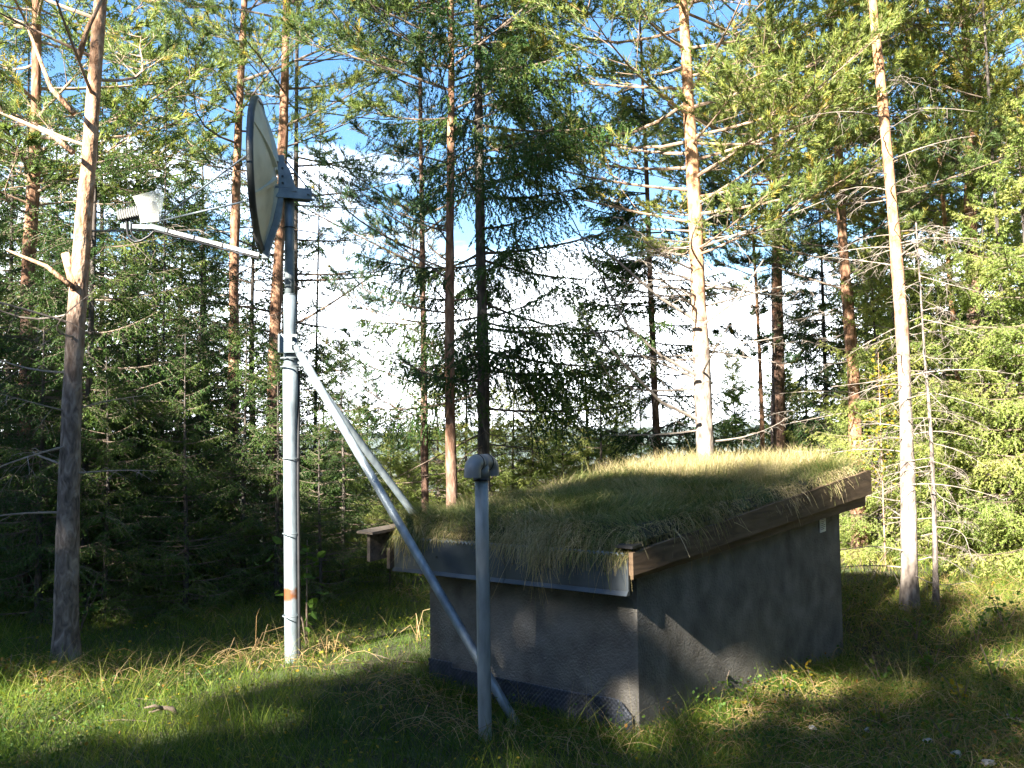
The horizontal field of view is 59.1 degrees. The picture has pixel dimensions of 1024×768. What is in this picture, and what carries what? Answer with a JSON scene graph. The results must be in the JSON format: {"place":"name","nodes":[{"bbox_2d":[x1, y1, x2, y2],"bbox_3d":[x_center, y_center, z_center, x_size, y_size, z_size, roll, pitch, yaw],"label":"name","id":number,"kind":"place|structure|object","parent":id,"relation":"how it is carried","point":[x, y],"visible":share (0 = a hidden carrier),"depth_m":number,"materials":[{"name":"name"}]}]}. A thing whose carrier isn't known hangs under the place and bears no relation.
{"place":"outdoors","nodes":[
{"label":"outdoors","id":0,"kind":"place"},
{"bbox_2d":[2,425,816,462],"bbox_3d":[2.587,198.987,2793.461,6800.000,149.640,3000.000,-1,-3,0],"label":"hills","id":1,"kind":"structure","parent":0,"point":[461,456],"depth_m":2519.65,"materials":[{"name":"green plant"}]},
{"bbox_2d":[0,459,1023,767],"bbox_3d":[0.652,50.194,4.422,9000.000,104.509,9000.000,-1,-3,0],"label":"ground","id":2,"kind":"structure","parent":0,"point":[560,755],"depth_m":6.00,"materials":[{"name":"green plant"}]},
{"bbox_2d":[0,174,82,612],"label":"spruce tree","id":3,"kind":"object","parent":2,"relation":"on","point":[3,377],"visible":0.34,"depth_m":9.06,"materials":[{"name":"green plant"}]},
{"bbox_2d":[0,0,82,572],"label":"spruce tree","id":4,"kind":"object","parent":2,"relation":"on","point":[10,260],"visible":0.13,"depth_m":11.77,"materials":[{"name":"green plant"}]},
{"bbox_2d":[0,80,133,559],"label":"spruce tree","id":5,"kind":"object","parent":2,"relation":"on","point":[19,203],"visible":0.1,"depth_m":12.14,"materials":[{"name":"green plant"}]},
{"bbox_2d":[0,142,136,463],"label":"spruce tree","id":6,"kind":"object","parent":2,"relation":"on","point":[58,210],"visible":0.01,"depth_m":14.09,"materials":[{"name":"green plant"}]},
{"bbox_2d":[0,265,137,639],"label":"spruce tree","id":7,"kind":"object","parent":2,"relation":"on","point":[38,572],"visible":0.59,"depth_m":8.20,"materials":[{"name":"green plant"}]},
{"bbox_2d":[3,82,134,413],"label":"spruce tree","id":8,"kind":"object","parent":2,"relation":"on","point":[72,97],"visible":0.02,"depth_m":15.66,"materials":[{"name":"green plant"}]},
{"bbox_2d":[0,0,146,586],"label":"spruce tree","id":9,"kind":"object","parent":2,"relation":"on","point":[29,70],"visible":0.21,"depth_m":10.48,"materials":[{"name":"green plant"}]},
{"bbox_2d":[0,75,187,564],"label":"spruce tree","id":10,"kind":"object","parent":2,"relation":"on","point":[101,217],"visible":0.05,"depth_m":13.04,"materials":[{"name":"green plant"}]},
{"bbox_2d":[1,191,188,584],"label":"spruce tree","id":11,"kind":"object","parent":2,"relation":"on","point":[62,207],"visible":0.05,"depth_m":11.47,"materials":[{"name":"green plant"}]},
{"bbox_2d":[79,572,110,634],"bbox_3d":[-3.644,1.875,7.658,0.669,0.548,0.260,-2,-3,20],"label":"leafy plant","id":12,"kind":"object","parent":2,"relation":"on","point":[96,607],"visible":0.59,"depth_m":7.68,"materials":[{"name":"green plant"}]},
{"bbox_2d":[0,0,205,620],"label":"spruce tree","id":13,"kind":"object","parent":2,"relation":"on","point":[93,333],"visible":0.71,"depth_m":8.63,"materials":[{"name":"green plant"}]},
{"bbox_2d":[24,341,188,633],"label":"spruce tree","id":14,"kind":"object","parent":2,"relation":"on","point":[107,555],"visible":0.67,"depth_m":8.32,"materials":[{"name":"green plant"}]},
{"bbox_2d":[0,0,228,666],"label":"pine tree","id":15,"kind":"object","parent":2,"relation":"on","point":[66,631],"visible":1,"depth_m":6.83,"materials":[{"name":"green plant"}]},
{"bbox_2d":[0,0,249,602],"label":"pine tree","id":16,"kind":"object","parent":2,"relation":"on","point":[34,144],"visible":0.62,"depth_m":9.56,"materials":[{"name":"green plant"}]},
{"bbox_2d":[31,256,224,604],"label":"spruce tree","id":17,"kind":"object","parent":2,"relation":"on","point":[128,316],"visible":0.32,"depth_m":9.47,"materials":[{"name":"green plant"}]},
{"bbox_2d":[36,75,224,583],"bbox_3d":[-4.622,-0.523,10.687,1.807,6.316,2.168,-2,-3,22],"label":"spruce tree","id":18,"kind":"object","parent":2,"relation":"on","point":[110,224],"visible":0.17,"depth_m":10.69,"materials":[{"name":"green plant"}]},
{"bbox_2d":[43,136,263,571],"bbox_3d":[-5.154,-0.201,13.027,3.835,7.299,3.694,0,-3,-6],"label":"spruce tree","id":19,"kind":"object","parent":2,"relation":"on","point":[159,189],"visible":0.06,"depth_m":13.09,"materials":[{"name":"green plant"}]},
{"bbox_2d":[36,160,282,581],"bbox_3d":[-4.466,0.056,12.050,3.134,6.193,3.254,-3,-4,34],"label":"spruce tree","id":20,"kind":"object","parent":2,"relation":"on","point":[197,274],"visible":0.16,"depth_m":12.05,"materials":[{"name":"green plant"}]},
{"bbox_2d":[80,91,272,593],"bbox_3d":[-3.760,-0.316,9.981,2.097,5.779,2.402,1,-3,-30],"label":"spruce tree","id":21,"kind":"object","parent":2,"relation":"on","point":[175,135],"visible":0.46,"depth_m":9.81,"materials":[{"name":"green plant"}]},
{"bbox_2d":[102,333,258,626],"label":"spruce tree","id":22,"kind":"object","parent":2,"relation":"on","point":[187,540],"visible":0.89,"depth_m":8.62,"materials":[{"name":"green plant"}]},
{"bbox_2d":[95,206,302,588],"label":"spruce tree","id":23,"kind":"object","parent":2,"relation":"on","point":[213,269],"visible":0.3,"depth_m":10.42,"materials":[{"name":"green plant"}]},
{"bbox_2d":[116,108,312,538],"bbox_3d":[-4.951,-0.399,14.645,3.644,8.260,3.912,0,-3,-8],"label":"spruce tree","id":24,"kind":"object","parent":2,"relation":"on","point":[193,133],"visible":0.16,"depth_m":14.69,"materials":[{"name":"green plant"}]},
{"bbox_2d":[143,173,345,570],"bbox_3d":[-3.891,-0.099,13.427,3.694,7.299,3.835,0,-3,-8],"label":"spruce tree","id":25,"kind":"object","parent":2,"relation":"on","point":[251,321],"visible":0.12,"depth_m":13.43,"materials":[{"name":"green plant"}]},
{"bbox_2d":[164,300,335,612],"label":"spruce tree","id":26,"kind":"object","parent":2,"relation":"on","point":[244,447],"visible":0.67,"depth_m":9.22,"materials":[{"name":"green plant"}]},
{"bbox_2d":[71,0,467,376],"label":"pine tree","id":27,"kind":"object","parent":2,"relation":"on","point":[295,180],"visible":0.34,"depth_m":12.76,"materials":[{"name":"green plant"}]},
{"bbox_2d":[131,0,424,579],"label":"pine tree","id":28,"kind":"object","parent":2,"relation":"on","point":[276,313],"visible":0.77,"depth_m":10.75,"materials":[{"name":"green plant"}]},
{"bbox_2d":[207,341,350,613],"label":"spruce tree","id":29,"kind":"object","parent":2,"relation":"on","point":[275,508],"visible":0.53,"depth_m":9.10,"materials":[{"name":"green plant"}]},
{"bbox_2d":[125,0,438,569],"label":"pine tree","id":30,"kind":"object","parent":2,"relation":"on","point":[235,227],"visible":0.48,"depth_m":11.13,"materials":[{"name":"green plant"}]},
{"bbox_2d":[214,260,350,572],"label":"spruce tree","id":31,"kind":"object","parent":2,"relation":"on","point":[311,421],"visible":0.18,"depth_m":13.05,"materials":[{"name":"green plant"}]},
{"bbox_2d":[254,536,327,645],"bbox_3d":[-1.728,1.645,7.218,0.398,0.884,0.616,-2,-3,23],"label":"leafy plant","id":32,"kind":"object","parent":2,"relation":"on","point":[306,575],"visible":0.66,"depth_m":7.25,"materials":[{"name":"green plant"}]},
{"bbox_2d":[252,104,371,550],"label":"thin tree","id":33,"kind":"object","parent":2,"relation":"on","point":[317,347],"visible":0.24,"depth_m":13.67,"materials":[{"name":"green plant"}]},
{"bbox_2d":[264,405,372,613],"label":"spruce tree","id":34,"kind":"object","parent":2,"relation":"on","point":[316,515],"visible":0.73,"depth_m":8.95,"materials":[{"name":"green plant"}]},
{"bbox_2d":[280,348,372,558],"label":"spruce tree","id":35,"kind":"object","parent":2,"relation":"on","point":[320,376],"visible":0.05,"depth_m":16.99,"materials":[{"name":"green plant"}]},
{"bbox_2d":[272,338,407,601],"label":"spruce tree","id":36,"kind":"object","parent":2,"relation":"on","point":[344,469],"visible":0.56,"depth_m":9.57,"materials":[{"name":"green plant"}]},
{"bbox_2d":[300,410,379,575],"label":"spruce tree","id":37,"kind":"object","parent":2,"relation":"on","point":[351,483],"visible":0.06,"depth_m":12.43,"materials":[{"name":"green plant"}]},
{"bbox_2d":[313,403,395,575],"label":"spruce tree","id":38,"kind":"object","parent":2,"relation":"on","point":[351,537],"visible":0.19,"depth_m":11.52,"materials":[{"name":"green plant"}]},
{"bbox_2d":[316,365,409,536],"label":"spruce tree","id":39,"kind":"object","parent":2,"relation":"on","point":[364,399],"visible":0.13,"depth_m":15.01,"materials":[{"name":"green plant"}]},
{"bbox_2d":[348,428,418,576],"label":"spruce tree","id":40,"kind":"object","parent":2,"relation":"on","point":[387,460],"visible":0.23,"depth_m":11.15,"materials":[{"name":"green plant"}]},
{"bbox_2d":[363,476,420,594],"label":"spruce tree","id":41,"kind":"object","parent":2,"relation":"on","point":[389,519],"visible":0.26,"depth_m":9.53,"materials":[{"name":"green plant"}]},
{"bbox_2d":[361,398,430,563],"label":"spruce tree","id":42,"kind":"object","parent":2,"relation":"on","point":[400,406],"visible":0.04,"depth_m":13.01,"materials":[{"name":"green plant"}]},
{"bbox_2d":[278,198,521,724],"bbox_3d":[-0.777,0.568,6.860,1.862,3.899,2.897,-1,-3,0],"label":"antenna mast","id":43,"kind":"object","parent":2,"relation":"on","point":[289,347],"visible":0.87,"depth_m":6.64,"materials":[{"name":"metal"}]},
{"bbox_2d":[116,96,318,259],"bbox_3d":[-2.052,-1.489,6.489,1.003,1.212,1.190,-3,-4,43],"label":"satellite dish","id":44,"kind":"object","parent":43,"relation":"attached to","point":[265,165],"visible":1,"depth_m":6.39,"materials":[{"name":"metal"}]},
{"bbox_2d":[366,437,435,574],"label":"spruce tree","id":45,"kind":"object","parent":2,"relation":"on","point":[413,473],"visible":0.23,"depth_m":11.35,"materials":[{"name":"green plant"}]},
{"bbox_2d":[281,0,544,575],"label":"pine tree","id":46,"kind":"object","parent":2,"relation":"on","point":[356,170],"visible":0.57,"depth_m":10.79,"materials":[{"name":"green plant"}]},
{"bbox_2d":[389,391,443,508],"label":"spruce tree","id":47,"kind":"object","parent":2,"relation":"on","point":[418,453],"visible":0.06,"depth_m":19.46,"materials":[{"name":"green plant"}]},
{"bbox_2d":[255,0,599,507],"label":"pine tree","id":48,"kind":"object","parent":2,"relation":"on","point":[449,334],"visible":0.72,"depth_m":9.71,"materials":[{"name":"green plant"}]},
{"bbox_2d":[385,350,477,508],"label":"spruce tree","id":49,"kind":"object","parent":2,"relation":"on","point":[434,434],"visible":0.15,"depth_m":12.44,"materials":[{"name":"green plant"}]},
{"bbox_2d":[416,430,472,573],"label":"spruce tree","id":50,"kind":"object","parent":2,"relation":"on","point":[444,479],"visible":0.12,"depth_m":11.97,"materials":[{"name":"green plant"}]},
{"bbox_2d":[413,325,519,506],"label":"spruce tree","id":51,"kind":"object","parent":2,"relation":"on","point":[471,446],"visible":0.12,"depth_m":13.46,"materials":[{"name":"green plant"}]},
{"bbox_2d":[464,454,498,741],"bbox_3d":[-0.168,1.370,5.096,0.123,1.947,0.291,-2,-3,27],"label":"vent pipe","id":52,"kind":"object","parent":2,"relation":"on","point":[480,469],"visible":0.99,"depth_m":5.09,"materials":[{"name":"plastic"}]},
{"bbox_2d":[457,385,527,503],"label":"spruce tree","id":53,"kind":"object","parent":2,"relation":"on","point":[498,418],"visible":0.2,"depth_m":12.17,"materials":[{"name":"green plant"}]},
{"bbox_2d":[340,0,674,498],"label":"spruce tree","id":54,"kind":"object","parent":2,"relation":"on","point":[483,366],"visible":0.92,"depth_m":9.72,"materials":[{"name":"green plant"}]},
{"bbox_2d":[0,570,1023,767],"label":"dead straw","id":55,"kind":"object","parent":2,"relation":"on","point":[758,706],"visible":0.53,"depth_m":5.60,"materials":[{"name":"beige plant"}]},
{"bbox_2d":[469,342,563,493],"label":"spruce tree","id":56,"kind":"object","parent":2,"relation":"on","point":[513,466],"visible":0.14,"depth_m":12.65,"materials":[{"name":"green plant"}]},
{"bbox_2d":[16,579,1023,767],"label":"fallen leaves","id":57,"kind":"object","parent":2,"relation":"on","point":[138,762],"visible":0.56,"depth_m":5.41,"materials":[{"name":"brown plant"}]},
{"bbox_2d":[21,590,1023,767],"bbox_3d":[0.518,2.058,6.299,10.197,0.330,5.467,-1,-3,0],"label":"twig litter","id":58,"kind":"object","parent":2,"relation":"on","point":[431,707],"visible":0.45,"depth_m":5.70,"materials":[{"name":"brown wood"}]},
{"bbox_2d":[500,370,571,491],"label":"spruce tree","id":59,"kind":"object","parent":2,"relation":"on","point":[530,458],"visible":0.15,"depth_m":12.52,"materials":[{"name":"green plant"}]},
{"bbox_2d":[509,380,580,488],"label":"spruce tree","id":60,"kind":"object","parent":2,"relation":"on","point":[547,442],"visible":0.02,"depth_m":13.91,"materials":[{"name":"green plant"}]},
{"bbox_2d":[520,365,593,484],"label":"spruce tree","id":61,"kind":"object","parent":2,"relation":"on","point":[562,461],"visible":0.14,"depth_m":13.18,"materials":[{"name":"green plant"}]},
{"bbox_2d":[524,304,639,483],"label":"spruce tree","id":62,"kind":"object","parent":2,"relation":"on","point":[594,454],"visible":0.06,"depth_m":13.95,"materials":[{"name":"green plant"}]},
{"bbox_2d":[556,357,633,480],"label":"spruce tree","id":63,"kind":"object","parent":2,"relation":"on","point":[601,461],"visible":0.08,"depth_m":12.98,"materials":[{"name":"green plant"}]},
{"bbox_2d":[569,346,652,470],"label":"spruce tree","id":64,"kind":"object","parent":2,"relation":"on","point":[623,423],"visible":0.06,"depth_m":14.46,"materials":[{"name":"green plant"}]},
{"bbox_2d":[357,442,890,738],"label":"pump shed","id":65,"kind":"structure","parent":2,"relation":"on","point":[682,572],"depth_m":5.84,"materials":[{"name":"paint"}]},
{"bbox_2d":[619,367,671,466],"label":"spruce tree","id":66,"kind":"object","parent":2,"relation":"on","point":[638,397],"visible":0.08,"depth_m":16.93,"materials":[{"name":"green plant"}]},
{"bbox_2d":[554,1,758,467],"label":"spruce tree","id":67,"kind":"object","parent":2,"relation":"on","point":[605,221],"visible":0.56,"depth_m":12.24,"materials":[{"name":"green plant"}]},
{"bbox_2d":[649,372,695,458],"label":"spruce tree","id":68,"kind":"object","parent":2,"relation":"on","point":[670,421],"visible":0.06,"depth_m":16.04,"materials":[{"name":"green plant"}]},
{"bbox_2d":[459,0,940,460],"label":"pine tree","id":69,"kind":"object","parent":2,"relation":"on","point":[688,107],"visible":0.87,"depth_m":9.62,"materials":[{"name":"green plant"}]},
{"bbox_2d":[689,344,766,461],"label":"spruce tree","id":70,"kind":"object","parent":2,"relation":"on","point":[730,375],"visible":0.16,"depth_m":16.97,"materials":[{"name":"green plant"}]},
{"bbox_2d":[713,382,759,461],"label":"spruce tree","id":71,"kind":"object","parent":2,"relation":"on","point":[726,412],"visible":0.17,"depth_m":13.50,"materials":[{"name":"green plant"}]},
{"bbox_2d":[680,27,834,456],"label":"pine tree","id":72,"kind":"object","parent":2,"relation":"on","point":[760,284],"visible":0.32,"depth_m":13.01,"materials":[{"name":"green plant"}]},
{"bbox_2d":[738,337,811,452],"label":"spruce tree","id":73,"kind":"object","parent":2,"relation":"on","point":[768,397],"visible":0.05,"depth_m":17.58,"materials":[{"name":"green plant"}]},
{"bbox_2d":[747,367,820,455],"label":"spruce tree","id":74,"kind":"object","parent":2,"relation":"on","point":[793,407],"visible":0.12,"depth_m":13.78,"materials":[{"name":"green plant"}]},
{"bbox_2d":[606,0,968,456],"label":"pine tree","id":75,"kind":"object","parent":2,"relation":"on","point":[778,437],"visible":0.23,"depth_m":13.48,"materials":[{"name":"green plant"}]},
{"bbox_2d":[767,300,841,455],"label":"spruce tree","id":76,"kind":"object","parent":2,"relation":"on","point":[815,369],"visible":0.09,"depth_m":14.99,"materials":[{"name":"green plant"}]},
{"bbox_2d":[747,146,916,544],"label":"spruce tree","id":77,"kind":"object","parent":2,"relation":"on","point":[800,335],"visible":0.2,"depth_m":13.81,"materials":[{"name":"green plant"}]},
{"bbox_2d":[648,0,1023,557],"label":"pine tree","id":78,"kind":"object","parent":2,"relation":"on","point":[849,333],"visible":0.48,"depth_m":11.42,"materials":[{"name":"green plant"}]},
{"bbox_2d":[759,159,954,478],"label":"spruce tree","id":79,"kind":"object","parent":2,"relation":"on","point":[856,229],"visible":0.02,"depth_m":16.15,"materials":[{"name":"green plant"}]},
{"bbox_2d":[812,366,921,552],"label":"spruce tree","id":80,"kind":"object","parent":2,"relation":"on","point":[840,432],"visible":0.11,"depth_m":12.48,"materials":[{"name":"green plant"}]},
{"bbox_2d":[861,700,890,733],"bbox_3d":[2.090,1.890,5.154,0.174,0.215,0.154,-1,-3,0],"label":"leafy plant","id":81,"kind":"object","parent":2,"relation":"on","point":[878,712],"visible":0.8,"depth_m":5.14,"materials":[{"name":"green plant"}]},
{"bbox_2d":[747,0,1023,549],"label":"pine tree","id":82,"kind":"object","parent":2,"relation":"on","point":[1006,79],"visible":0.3,"depth_m":11.00,"materials":[{"name":"green plant"}]},
{"bbox_2d":[832,339,942,568],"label":"birch sapling","id":83,"kind":"object","parent":2,"relation":"on","point":[880,415],"visible":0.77,"depth_m":10.40,"materials":[{"name":"green plant"}]},
{"bbox_2d":[799,236,978,564],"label":"spruce tree","id":84,"kind":"object","parent":2,"relation":"on","point":[862,523],"visible":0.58,"depth_m":11.19,"materials":[{"name":"green plant"}]},
{"bbox_2d":[787,101,1017,538],"bbox_3d":[6.743,-0.447,15.314,4.735,8.674,4.821,-3,-3,32],"label":"spruce tree","id":85,"kind":"object","parent":2,"relation":"on","point":[915,262],"visible":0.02,"depth_m":14.91,"materials":[{"name":"green plant"}]},
{"bbox_2d":[790,187,1016,548],"bbox_3d":[5.525,0.174,12.876,3.388,6.095,3.327,1,-3,-24],"label":"spruce tree","id":86,"kind":"object","parent":2,"relation":"on","point":[910,308],"visible":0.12,"depth_m":12.99,"materials":[{"name":"green plant"}]},
{"bbox_2d":[795,0,1014,611],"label":"pine tree","id":87,"kind":"object","parent":2,"relation":"on","point":[909,585],"visible":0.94,"depth_m":8.43,"materials":[{"name":"brown plant"}]},
{"bbox_2d":[798,0,1023,543],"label":"pine tree","id":88,"kind":"object","parent":2,"relation":"on","point":[967,49],"visible":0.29,"depth_m":11.24,"materials":[{"name":"green plant"}]},
{"bbox_2d":[812,0,1023,561],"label":"thin tree","id":89,"kind":"object","parent":2,"relation":"on","point":[983,7],"visible":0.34,"depth_m":10.65,"materials":[{"name":"green plant"}]},
{"bbox_2d":[840,222,998,609],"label":"dead spruce","id":90,"kind":"object","parent":2,"relation":"on","point":[935,574],"visible":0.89,"depth_m":8.37,"materials":[{"name":"grey wood"}]},
{"bbox_2d":[912,647,944,678],"bbox_3d":[3.243,2.170,7.016,0.286,0.266,0.180,-1,-3,0],"label":"leafy plant","id":91,"kind":"object","parent":2,"relation":"on","point":[925,658],"visible":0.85,"depth_m":7.01,"materials":[{"name":"green plant"}]},
{"bbox_2d":[840,210,1022,557],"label":"spruce tree","id":92,"kind":"object","parent":2,"relation":"on","point":[927,282],"visible":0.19,"depth_m":11.50,"materials":[{"name":"green plant"}]},
{"bbox_2d":[864,170,1023,575],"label":"spruce tree","id":93,"kind":"object","parent":2,"relation":"on","point":[966,301],"visible":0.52,"depth_m":10.51,"materials":[{"name":"green plant"}]},
{"bbox_2d":[870,31,1023,502],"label":"spruce tree","id":94,"kind":"object","parent":2,"relation":"on","point":[913,209],"visible":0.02,"depth_m":14.46,"materials":[{"name":"green plant"}]},
{"bbox_2d":[938,667,978,711],"bbox_3d":[2.714,1.881,5.493,0.139,0.269,0.246,0,-3,-13],"label":"leafy plant","id":95,"kind":"object","parent":2,"relation":"on","point":[960,686],"visible":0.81,"depth_m":5.49,"materials":[{"name":"green plant"}]},
{"bbox_2d":[911,89,1023,582],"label":"spruce tree","id":96,"kind":"object","parent":2,"relation":"on","point":[1003,517],"visible":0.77,"depth_m":10.08,"materials":[{"name":"green plant"}]},
{"bbox_2d":[962,607,996,645],"bbox_3d":[3.782,1.967,7.332,0.278,0.317,0.164,-1,-3,0],"label":"leafy plant","id":97,"kind":"object","parent":2,"relation":"on","point":[981,617],"visible":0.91,"depth_m":7.32,"materials":[{"name":"green plant"}]},
{"bbox_2d":[939,76,1023,496],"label":"spruce tree","id":98,"kind":"object","parent":2,"relation":"on","point":[1016,177],"visible":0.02,"depth_m":15.61,"materials":[{"name":"green plant"}]},
{"bbox_2d":[949,167,1023,495],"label":"spruce tree","id":99,"kind":"object","parent":2,"relation":"on","point":[1016,222],"visible":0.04,"depth_m":13.39,"materials":[{"name":"green plant"}]},
{"bbox_2d":[977,641,1017,688],"bbox_3d":[3.305,1.915,6.176,0.314,0.352,0.163,0,-3,-16],"label":"leafy plant","id":100,"kind":"object","parent":2,"relation":"on","point":[993,666],"visible":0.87,"depth_m":6.17,"materials":[{"name":"green plant"}]},
{"bbox_2d":[984,589,1020,631],"bbox_3d":[4.062,1.887,7.475,0.290,0.354,0.215,-2,-3,25],"label":"leafy plant","id":101,"kind":"object","parent":2,"relation":"on","point":[1001,609],"visible":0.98,"depth_m":7.46,"materials":[{"name":"green plant"}]},
{"bbox_2d":[0,0,1023,434],"label":"sky","id":102,"kind":"structure","parent":0,"point":[350,138],"materials":[{"name":"white"}]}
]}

